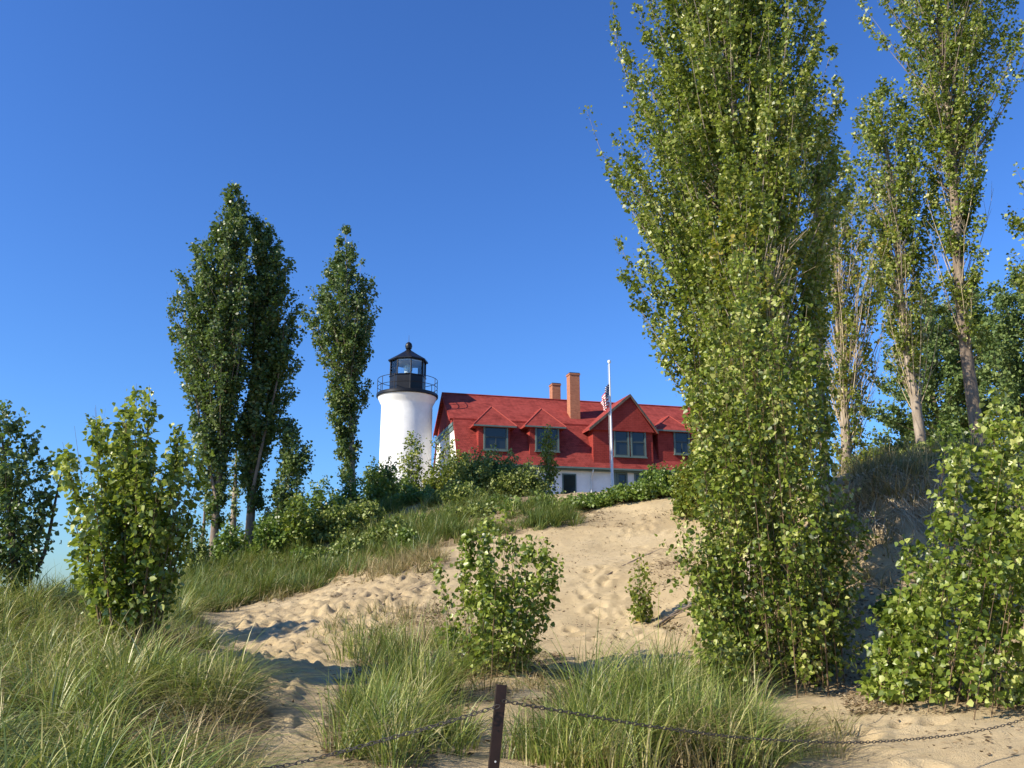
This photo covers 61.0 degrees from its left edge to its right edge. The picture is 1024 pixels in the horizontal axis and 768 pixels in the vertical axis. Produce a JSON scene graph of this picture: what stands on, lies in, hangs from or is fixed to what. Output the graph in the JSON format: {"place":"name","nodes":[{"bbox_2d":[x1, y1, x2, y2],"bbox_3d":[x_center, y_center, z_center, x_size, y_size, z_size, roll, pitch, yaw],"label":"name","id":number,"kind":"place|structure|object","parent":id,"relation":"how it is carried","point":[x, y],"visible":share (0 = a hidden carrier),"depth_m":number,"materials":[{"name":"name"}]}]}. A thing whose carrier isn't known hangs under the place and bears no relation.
{"place":"outdoors","nodes":[
{"label":"outdoors","id":0,"kind":"place"},
{"bbox_2d":[0,0,1023,592],"label":"sky","id":1,"kind":"structure","parent":0,"point":[455,147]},
{"bbox_2d":[4,454,1023,767],"bbox_3d":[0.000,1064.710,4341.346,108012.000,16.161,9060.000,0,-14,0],"label":"ground","id":2,"kind":"structure","parent":0,"point":[286,620],"depth_m":14.61,"materials":[{"name":"sand"}]},
{"bbox_2d":[0,400,72,596],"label":"poplar tree","id":3,"kind":"object","parent":2,"relation":"on","point":[12,530],"visible":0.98,"depth_m":14.82,"materials":[{"name":"green plant"}]},
{"bbox_2d":[49,383,219,653],"bbox_3d":[-4.991,1.762,11.485,1.852,3.599,1.928,0,-14,0],"label":"poplar bush","id":4,"kind":"object","parent":2,"relation":"on","point":[147,534],"visible":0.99,"depth_m":11.04,"materials":[{"name":"green plant"}]},
{"bbox_2d":[50,594,236,644],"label":"grass tuft","id":5,"kind":"object","parent":2,"relation":"on","point":[182,618],"visible":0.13,"depth_m":13.04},
{"bbox_2d":[177,521,213,576],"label":"shrub","id":6,"kind":"object","parent":2,"relation":"on","point":[202,546],"visible":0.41,"depth_m":29.36,"materials":[{"name":"green plant"}]},
{"bbox_2d":[191,496,208,551],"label":"poplar tree","id":7,"kind":"object","parent":2,"relation":"on","point":[204,520],"visible":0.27,"depth_m":33.64,"materials":[{"name":"green plant"}]},
{"bbox_2d":[166,181,257,556],"bbox_3d":[-11.926,-0.717,34.181,3.711,15.746,4.177,0,-14,0],"label":"poplar tree","id":8,"kind":"object","parent":2,"relation":"on","point":[212,338],"visible":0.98,"depth_m":33.69,"materials":[{"name":"green plant"}]},
{"bbox_2d":[205,520,252,561],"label":"shrub","id":9,"kind":"object","parent":2,"relation":"on","point":[227,538],"visible":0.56,"depth_m":31.25,"materials":[{"name":"green plant"}]},
{"bbox_2d":[225,452,245,534],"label":"poplar tree","id":10,"kind":"object","parent":2,"relation":"on","point":[234,494],"visible":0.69,"depth_m":34.84,"materials":[{"name":"green plant"}]},
{"bbox_2d":[247,508,291,556],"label":"shrub","id":11,"kind":"object","parent":2,"relation":"on","point":[266,532],"visible":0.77,"depth_m":30.20,"materials":[{"name":"green plant"}]},
{"bbox_2d":[234,212,307,546],"bbox_3d":[-9.756,-0.233,35.062,3.029,14.382,2.779,0,-14,0],"label":"poplar tree","id":12,"kind":"object","parent":2,"relation":"on","point":[271,364],"visible":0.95,"depth_m":34.80,"materials":[{"name":"green plant"}]},
{"bbox_2d":[257,414,315,525],"bbox_3d":[-8.703,3.881,33.490,2.242,5.636,1.785,0,-14,0],"label":"poplar tree","id":13,"kind":"object","parent":2,"relation":"on","point":[292,463],"visible":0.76,"depth_m":33.46,"materials":[{"name":"green plant"}]},
{"bbox_2d":[276,490,316,552],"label":"shrub","id":14,"kind":"object","parent":2,"relation":"on","point":[295,524],"visible":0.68,"depth_m":30.46,"materials":[{"name":"green plant"}]},
{"bbox_2d":[286,543,309,564],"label":"leafy clump","id":15,"kind":"object","parent":2,"relation":"on","point":[305,550],"visible":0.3,"depth_m":28.40,"materials":[{"name":"green plant"}]},
{"bbox_2d":[0,554,596,767],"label":"marram grass","id":16,"kind":"structure","parent":2,"relation":"on","point":[70,689],"depth_m":7.99,"materials":[{"name":"plant"}]},
{"bbox_2d":[287,495,321,544],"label":"shrub","id":17,"kind":"object","parent":2,"relation":"on","point":[310,511],"visible":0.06,"depth_m":31.51,"materials":[{"name":"green plant"}]},
{"bbox_2d":[293,474,347,523],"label":"shrub","id":18,"kind":"object","parent":2,"relation":"on","point":[317,499],"visible":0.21,"depth_m":32.80,"materials":[{"name":"green plant"}]},
{"bbox_2d":[301,543,342,563],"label":"leafy clump","id":19,"kind":"object","parent":2,"relation":"on","point":[326,550],"visible":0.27,"depth_m":27.37,"materials":[{"name":"green plant"}]},
{"bbox_2d":[304,504,361,541],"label":"shrub","id":20,"kind":"object","parent":2,"relation":"on","point":[332,522],"visible":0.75,"depth_m":31.31,"materials":[{"name":"green plant"}]},
{"bbox_2d":[222,660,459,721],"bbox_3d":[-1.666,3.070,8.546,2.121,0.642,3.232,-7,-15,26],"label":"grass tuft","id":21,"kind":"object","parent":2,"relation":"on","point":[354,685],"visible":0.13,"depth_m":8.99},
{"bbox_2d":[301,224,381,486],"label":"poplar tree","id":22,"kind":"object","parent":2,"relation":"on","point":[347,341],"visible":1,"depth_m":40.02,"materials":[{"name":"green plant"}]},
{"bbox_2d":[325,466,366,508],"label":"shrub","id":23,"kind":"object","parent":2,"relation":"on","point":[352,491],"visible":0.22,"depth_m":34.83,"materials":[{"name":"green plant"}]},
{"bbox_2d":[329,532,364,558],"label":"leafy clump","id":24,"kind":"object","parent":2,"relation":"on","point":[343,543],"visible":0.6,"depth_m":27.34,"materials":[{"name":"green plant"}]},
{"bbox_2d":[304,615,394,644],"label":"grass tuft","id":25,"kind":"object","parent":2,"relation":"on","point":[346,631],"visible":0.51,"depth_m":15.32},
{"bbox_2d":[317,497,388,532],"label":"shrub","id":26,"kind":"object","parent":2,"relation":"on","point":[362,511],"visible":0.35,"depth_m":32.20,"materials":[{"name":"green plant"}]},
{"bbox_2d":[357,524,386,546],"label":"leafy clump","id":27,"kind":"object","parent":2,"relation":"on","point":[373,534],"visible":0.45,"depth_m":28.41,"materials":[{"name":"green plant"}]},
{"bbox_2d":[211,647,538,767],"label":"grass tuft","id":28,"kind":"object","parent":2,"relation":"on","point":[371,716],"visible":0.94,"depth_m":7.64,"materials":[{"name":"plant"}]},
{"bbox_2d":[357,455,395,505],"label":"shrub","id":29,"kind":"object","parent":2,"relation":"on","point":[377,482],"visible":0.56,"depth_m":37.74,"materials":[{"name":"green plant"}]},
{"bbox_2d":[307,591,449,644],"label":"grass tuft","id":30,"kind":"object","parent":2,"relation":"on","point":[409,614],"visible":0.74,"depth_m":16.80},
{"bbox_2d":[305,599,460,668],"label":"grass tuft","id":31,"kind":"object","parent":2,"relation":"on","point":[397,637],"visible":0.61,"depth_m":13.66,"materials":[{"name":"plant"}]},
{"bbox_2d":[171,482,595,612],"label":"crest grass","id":32,"kind":"structure","parent":2,"relation":"on","point":[453,524],"depth_m":26.60,"materials":[{"name":"plant"}]},
{"bbox_2d":[372,455,403,503],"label":"shrub","id":33,"kind":"object","parent":2,"relation":"on","point":[389,475],"visible":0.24,"depth_m":39.90,"materials":[{"name":"green plant"}]},
{"bbox_2d":[371,514,407,539],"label":"leafy clump","id":34,"kind":"object","parent":2,"relation":"on","point":[387,523],"visible":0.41,"depth_m":28.52,"materials":[{"name":"green plant"}]},
{"bbox_2d":[351,535,455,583],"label":"grass tuft","id":35,"kind":"object","parent":2,"relation":"on","point":[418,557],"visible":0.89,"depth_m":22.28,"materials":[{"name":"plant"}]},
{"bbox_2d":[392,471,418,501],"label":"shrub","id":36,"kind":"object","parent":2,"relation":"on","point":[406,481],"visible":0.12,"depth_m":41.91,"materials":[{"name":"green plant"}]},
{"bbox_2d":[376,342,437,486],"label":"lighthouse tower","id":37,"kind":"structure","parent":2,"relation":"on","point":[407,400],"depth_m":61.27,"materials":[{"name":"paint"}]},
{"bbox_2d":[394,526,426,545],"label":"leafy clump","id":38,"kind":"object","parent":2,"relation":"on","point":[404,533],"visible":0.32,"depth_m":26.50,"materials":[{"name":"green plant"}]},
{"bbox_2d":[397,430,428,490],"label":"poplar sapling","id":39,"kind":"object","parent":2,"relation":"on","point":[414,474],"visible":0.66,"depth_m":47.22,"materials":[{"name":"green plant"}]},
{"bbox_2d":[389,483,439,507],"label":"shrub","id":40,"kind":"object","parent":2,"relation":"on","point":[415,492],"visible":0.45,"depth_m":37.56,"materials":[{"name":"green plant"}]},
{"bbox_2d":[296,585,547,709],"bbox_3d":[-0.961,3.124,10.468,3.489,1.436,3.958,8,-16,-31],"label":"grass tuft","id":41,"kind":"object","parent":2,"relation":"on","point":[423,666],"visible":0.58,"depth_m":10.18,"materials":[{"name":"plant"}]},
{"bbox_2d":[409,512,438,526],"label":"leafy clump","id":42,"kind":"object","parent":2,"relation":"on","point":[415,517],"visible":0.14,"depth_m":29.58,"materials":[{"name":"green plant"}]},
{"bbox_2d":[420,458,457,492],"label":"shrub","id":43,"kind":"object","parent":2,"relation":"on","point":[432,479],"visible":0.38,"depth_m":42.78,"materials":[{"name":"green plant"}]},
{"bbox_2d":[388,610,490,649],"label":"grass tuft","id":44,"kind":"object","parent":2,"relation":"on","point":[430,634],"visible":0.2,"depth_m":14.61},
{"bbox_2d":[425,429,458,477],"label":"poplar sapling","id":45,"kind":"object","parent":2,"relation":"on","point":[451,447],"visible":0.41,"depth_m":47.88,"materials":[{"name":"green plant"}]},
{"bbox_2d":[195,506,699,663],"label":"slope litter","id":46,"kind":"object","parent":2,"relation":"on","point":[660,627],"visible":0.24,"depth_m":18.94,"materials":[{"name":"brown plant"}]},
{"bbox_2d":[442,506,468,519],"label":"leafy clump","id":47,"kind":"object","parent":2,"relation":"on","point":[447,507],"visible":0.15,"depth_m":30.65,"materials":[{"name":"green plant"}]},
{"bbox_2d":[445,445,474,478],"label":"shrub","id":48,"kind":"object","parent":2,"relation":"on","point":[455,458],"visible":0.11,"depth_m":44.28,"materials":[{"name":"green plant"}]},
{"bbox_2d":[436,476,487,505],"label":"shrub","id":49,"kind":"object","parent":2,"relation":"on","point":[460,492],"visible":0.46,"depth_m":35.44,"materials":[{"name":"green plant"}]},
{"bbox_2d":[385,633,547,679],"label":"grass tuft","id":50,"kind":"object","parent":2,"relation":"on","point":[452,664],"visible":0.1,"depth_m":12.13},
{"bbox_2d":[432,446,519,495],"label":"shrub","id":51,"kind":"object","parent":2,"relation":"on","point":[479,473],"visible":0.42,"depth_m":42.35,"materials":[{"name":"green plant"}]},
{"bbox_2d":[460,499,496,517],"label":"leafy clump","id":52,"kind":"object","parent":2,"relation":"on","point":[477,507],"visible":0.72,"depth_m":30.61,"materials":[{"name":"green plant"}]},
{"bbox_2d":[429,496,565,678],"bbox_3d":[-0.209,2.814,12.107,1.925,2.514,1.715,0,-14,0],"label":"poplar bush","id":53,"kind":"object","parent":2,"relation":"on","point":[484,584],"visible":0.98,"depth_m":11.96,"materials":[{"name":"green plant"}]},
{"bbox_2d":[488,684,506,767],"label":"fence post","id":54,"kind":"object","parent":2,"relation":"on","point":[496,734],"visible":1,"depth_m":5.17,"materials":[{"name":"brown paint"}]},
{"bbox_2d":[482,443,524,477],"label":"shrub","id":55,"kind":"object","parent":2,"relation":"on","point":[510,452],"visible":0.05,"depth_m":44.23,"materials":[{"name":"green plant"}]},
{"bbox_2d":[448,663,563,694],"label":"grass tuft","id":56,"kind":"object","parent":2,"relation":"on","point":[541,683],"visible":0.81,"depth_m":10.85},
{"bbox_2d":[494,494,523,511],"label":"leafy clump","id":57,"kind":"object","parent":2,"relation":"on","point":[506,502],"visible":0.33,"depth_m":30.62,"materials":[{"name":"green plant"}]},
{"bbox_2d":[475,625,575,672],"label":"grass tuft","id":58,"kind":"object","parent":2,"relation":"on","point":[531,659],"visible":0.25,"depth_m":12.07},
{"bbox_2d":[487,457,565,496],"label":"shrub","id":59,"kind":"object","parent":2,"relation":"on","point":[526,480],"visible":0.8,"depth_m":41.35,"materials":[{"name":"green plant"}]},
{"bbox_2d":[520,491,560,503],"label":"shrub","id":60,"kind":"object","parent":2,"relation":"on","point":[556,499],"visible":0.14,"depth_m":30.50,"materials":[{"name":"green plant"}]},
{"bbox_2d":[536,422,560,492],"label":"poplar sapling","id":61,"kind":"object","parent":2,"relation":"on","point":[549,460],"visible":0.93,"depth_m":44.26,"materials":[{"name":"green plant"}]},
{"bbox_2d":[480,679,661,767],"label":"grass tuft","id":62,"kind":"object","parent":2,"relation":"on","point":[526,745],"visible":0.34,"depth_m":7.62,"materials":[{"name":"plant"}]},
{"bbox_2d":[548,491,617,510],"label":"shrub","id":63,"kind":"object","parent":2,"relation":"on","point":[582,498],"visible":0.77,"depth_m":28.46,"materials":[{"name":"green plant"}]},
{"bbox_2d":[577,490,617,511],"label":"shrub","id":64,"kind":"object","parent":2,"relation":"on","point":[609,502],"visible":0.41,"depth_m":28.52,"materials":[{"name":"green plant"}]},
{"bbox_2d":[607,360,613,489],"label":"flagpole","id":65,"kind":"object","parent":2,"relation":"on","point":[611,443],"visible":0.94,"depth_m":46.63,"materials":[{"name":"metal"}]},
{"bbox_2d":[600,384,608,411],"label":"flag","id":66,"kind":"object","parent":65,"relation":"hanging from","point":[604,402],"visible":1,"depth_m":47.06,"materials":[{"name":"fabric"}]},
{"bbox_2d":[433,372,801,493],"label":"keepers house","id":67,"kind":"structure","parent":2,"relation":"on","point":[644,436],"depth_m":62.09,"materials":[{"name":"red"}]},
{"bbox_2d":[562,473,576,493],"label":"door","id":68,"kind":"structure","parent":67,"relation":"in","point":[568,480],"depth_m":60.58,"materials":[{"name":"black glass"}]},
{"bbox_2d":[616,472,627,485],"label":"window","id":69,"kind":"structure","parent":67,"relation":"in","point":[621,476],"depth_m":61.71,"materials":[{"name":"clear glass"}]},
{"bbox_2d":[461,648,787,767],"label":"grass tuft","id":70,"kind":"object","parent":2,"relation":"on","point":[646,755],"visible":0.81,"depth_m":7.33,"materials":[{"name":"plant"}]},
{"bbox_2d":[229,517,1023,766],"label":"sand debris","id":71,"kind":"object","parent":2,"relation":"on","point":[469,753],"visible":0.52,"depth_m":11.66,"materials":[{"name":"brown plant"}]},
{"bbox_2d":[597,481,655,504],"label":"shrub","id":72,"kind":"object","parent":2,"relation":"on","point":[620,492],"visible":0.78,"depth_m":28.49,"materials":[{"name":"green plant"}]},
{"bbox_2d":[625,553,660,623],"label":"poplar sapling","id":73,"kind":"object","parent":2,"relation":"on","point":[642,609],"visible":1,"depth_m":16.09,"materials":[{"name":"green plant"}]},
{"bbox_2d":[630,461,680,498],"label":"shrub","id":74,"kind":"object","parent":2,"relation":"on","point":[657,483],"visible":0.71,"depth_m":28.57,"materials":[{"name":"green plant"}]},
{"bbox_2d":[502,678,826,767],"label":"grass tuft","id":75,"kind":"object","parent":2,"relation":"on","point":[689,756],"visible":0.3,"depth_m":7.36,"materials":[{"name":"plant"}]},
{"bbox_2d":[318,452,1023,767],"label":"leaf litter","id":76,"kind":"object","parent":2,"relation":"on","point":[882,710],"visible":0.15,"depth_m":10.78,"materials":[{"name":"plant"}]},
{"bbox_2d":[654,603,695,626],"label":"fallen branch","id":77,"kind":"object","parent":2,"relation":"on","point":[670,616],"visible":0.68,"depth_m":15.89,"materials":[{"name":"wood"}]},
{"bbox_2d":[408,578,975,762],"bbox_3d":[0.999,2.675,8.379,5.497,1.657,6.135,-3,-14,11],"label":"grass tuft","id":78,"kind":"object","parent":2,"relation":"on","point":[651,680],"visible":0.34,"depth_m":8.67,"materials":[{"name":"plant"}]},
{"bbox_2d":[665,442,718,519],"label":"shrub","id":79,"kind":"object","parent":2,"relation":"on","point":[683,485],"visible":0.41,"depth_m":25.73,"materials":[{"name":"green plant"}]},
{"bbox_2d":[654,506,762,685],"bbox_3d":[2.695,2.962,11.976,1.228,2.505,1.130,-13,-19,42],"label":"poplar bush","id":80,"kind":"object","parent":2,"relation":"on","point":[712,576],"visible":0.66,"depth_m":11.86,"materials":[{"name":"green plant"}]},
{"bbox_2d":[599,626,830,701],"bbox_3d":[2.528,3.684,11.709,4.187,1.009,4.172,0,-14,0],"label":"grass tuft","id":81,"kind":"object","parent":2,"relation":"on","point":[730,678],"visible":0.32,"depth_m":11.05,"materials":[{"name":"plant"}]},
{"bbox_2d":[685,598,746,695],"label":"poplar bush","id":82,"kind":"object","parent":2,"relation":"on","point":[707,634],"visible":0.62,"depth_m":11.06,"materials":[{"name":"green plant"}]},
{"bbox_2d":[578,0,857,595],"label":"poplar tree","id":83,"kind":"object","parent":2,"relation":"on","point":[723,44],"visible":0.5,"depth_m":16.66,"materials":[{"name":"green plant"}]},
{"bbox_2d":[681,159,812,627],"bbox_3d":[4.070,0.002,14.542,2.246,8.292,1.880,0,-14,0],"label":"poplar tree","id":84,"kind":"object","parent":2,"relation":"on","point":[748,213],"visible":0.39,"depth_m":14.94,"materials":[{"name":"green plant"}]},
{"bbox_2d":[593,648,946,767],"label":"grass tuft","id":85,"kind":"object","parent":2,"relation":"on","point":[778,753],"visible":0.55,"depth_m":7.62,"materials":[{"name":"plant"}]},
{"bbox_2d":[680,238,866,697],"bbox_3d":[3.713,1.002,12.653,2.559,6.633,2.625,0,-14,0],"label":"poplar tree","id":86,"kind":"object","parent":2,"relation":"on","point":[725,484],"visible":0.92,"depth_m":12.12,"materials":[{"name":"green plant"}]},
{"bbox_2d":[796,113,856,480],"bbox_3d":[7.366,-2.180,20.071,1.620,9.268,1.459,11,-18,-38],"label":"poplar tree","id":87,"kind":"object","parent":2,"relation":"on","point":[848,188],"visible":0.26,"depth_m":20.31,"materials":[{"name":"green plant"}]},
{"bbox_2d":[792,469,878,685],"bbox_3d":[4.549,2.727,12.411,1.324,3.066,0.856,0,-14,0],"label":"poplar bush","id":88,"kind":"object","parent":2,"relation":"on","point":[843,572],"visible":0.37,"depth_m":12.27,"materials":[{"name":"green plant"}]},
{"bbox_2d":[810,177,897,473],"bbox_3d":[9.222,-1.585,23.552,2.128,8.765,2.342,6,-15,-23],"label":"poplar tree","id":89,"kind":"object","parent":2,"relation":"on","point":[844,355],"visible":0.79,"depth_m":23.20,"materials":[{"name":"green plant"}]},
{"bbox_2d":[844,445,890,470],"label":"shrub","id":90,"kind":"object","parent":2,"relation":"on","point":[871,454],"visible":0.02,"depth_m":21.06,"materials":[{"name":"green plant"}]},
{"bbox_2d":[838,507,924,589],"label":"grass tuft","id":91,"kind":"object","parent":2,"relation":"on","point":[867,569],"visible":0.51,"depth_m":15.18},
{"bbox_2d":[847,582,934,706],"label":"poplar bush","id":92,"kind":"object","parent":2,"relation":"on","point":[871,683],"visible":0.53,"depth_m":9.78,"materials":[{"name":"green plant"}]},
{"bbox_2d":[838,75,946,445],"bbox_3d":[11.733,-3.450,26.533,3.390,13.129,3.212,0,-14,0],"label":"poplar tree","id":93,"kind":"object","parent":2,"relation":"on","point":[900,267],"visible":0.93,"depth_m":26.54,"materials":[{"name":"green plant"}]},
{"bbox_2d":[765,695,1022,759],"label":"grass tuft","id":94,"kind":"object","parent":2,"relation":"on","point":[833,727],"visible":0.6,"depth_m":8.39,"materials":[{"name":"plant"}]},
{"bbox_2d":[828,435,970,515],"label":"grass tuft","id":95,"kind":"object","parent":2,"relation":"on","point":[909,471],"visible":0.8,"depth_m":16.90,"materials":[{"name":"plant"}]},
{"bbox_2d":[871,580,934,615],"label":"shrub","id":96,"kind":"object","parent":2,"relation":"on","point":[880,604],"visible":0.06,"depth_m":13.54,"materials":[{"name":"green plant"}]},
{"bbox_2d":[876,430,939,456],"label":"shrub","id":97,"kind":"object","parent":2,"relation":"on","point":[899,443],"visible":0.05,"depth_m":23.07,"materials":[{"name":"green plant"}]},
{"bbox_2d":[844,456,979,560],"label":"exposed roots","id":98,"kind":"object","parent":2,"relation":"on","point":[903,510],"visible":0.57,"depth_m":16.45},
{"bbox_2d":[830,425,1022,482],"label":"bank grass","id":99,"kind":"structure","parent":2,"relation":"on","point":[863,466],"depth_m":19.58,"materials":[{"name":"plant"}]},
{"bbox_2d":[852,280,1023,450],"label":"spreading tree","id":100,"kind":"object","parent":2,"relation":"on","point":[953,406],"visible":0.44,"depth_m":36.40,"materials":[{"name":"green plant"}]},
{"bbox_2d":[856,0,1023,445],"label":"poplar tree","id":101,"kind":"object","parent":2,"relation":"on","point":[945,70],"visible":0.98,"depth_m":26.13,"materials":[{"name":"green plant"}]},
{"bbox_2d":[864,386,1023,719],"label":"poplar bush","id":102,"kind":"object","parent":2,"relation":"on","point":[989,513],"visible":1,"depth_m":9.36,"materials":[{"name":"green plant"}]},
{"bbox_2d":[925,418,977,448],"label":"shrub","id":103,"kind":"object","parent":2,"relation":"on","point":[968,435],"visible":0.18,"depth_m":23.05,"materials":[{"name":"green plant"}]},
{"bbox_2d":[969,269,1023,453],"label":"broad leaved tree","id":104,"kind":"object","parent":2,"relation":"on","point":[1008,362],"visible":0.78,"depth_m":32.02,"materials":[{"name":"green plant"}]},
{"bbox_2d":[1000,162,1023,306],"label":"poplar tree","id":105,"kind":"object","parent":2,"relation":"on","point":[1016,221],"visible":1,"depth_m":25.24,"materials":[{"name":"green plant"}]},
{"label":"fence post","id":106,"kind":"object","parent":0,"visible":0},
{"bbox_2d":[258,699,1022,767],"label":"chain","id":107,"kind":"object","parent":106,"relation":"attached to","point":[535,706],"visible":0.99,"depth_m":5.53,"materials":[{"name":"metal"}]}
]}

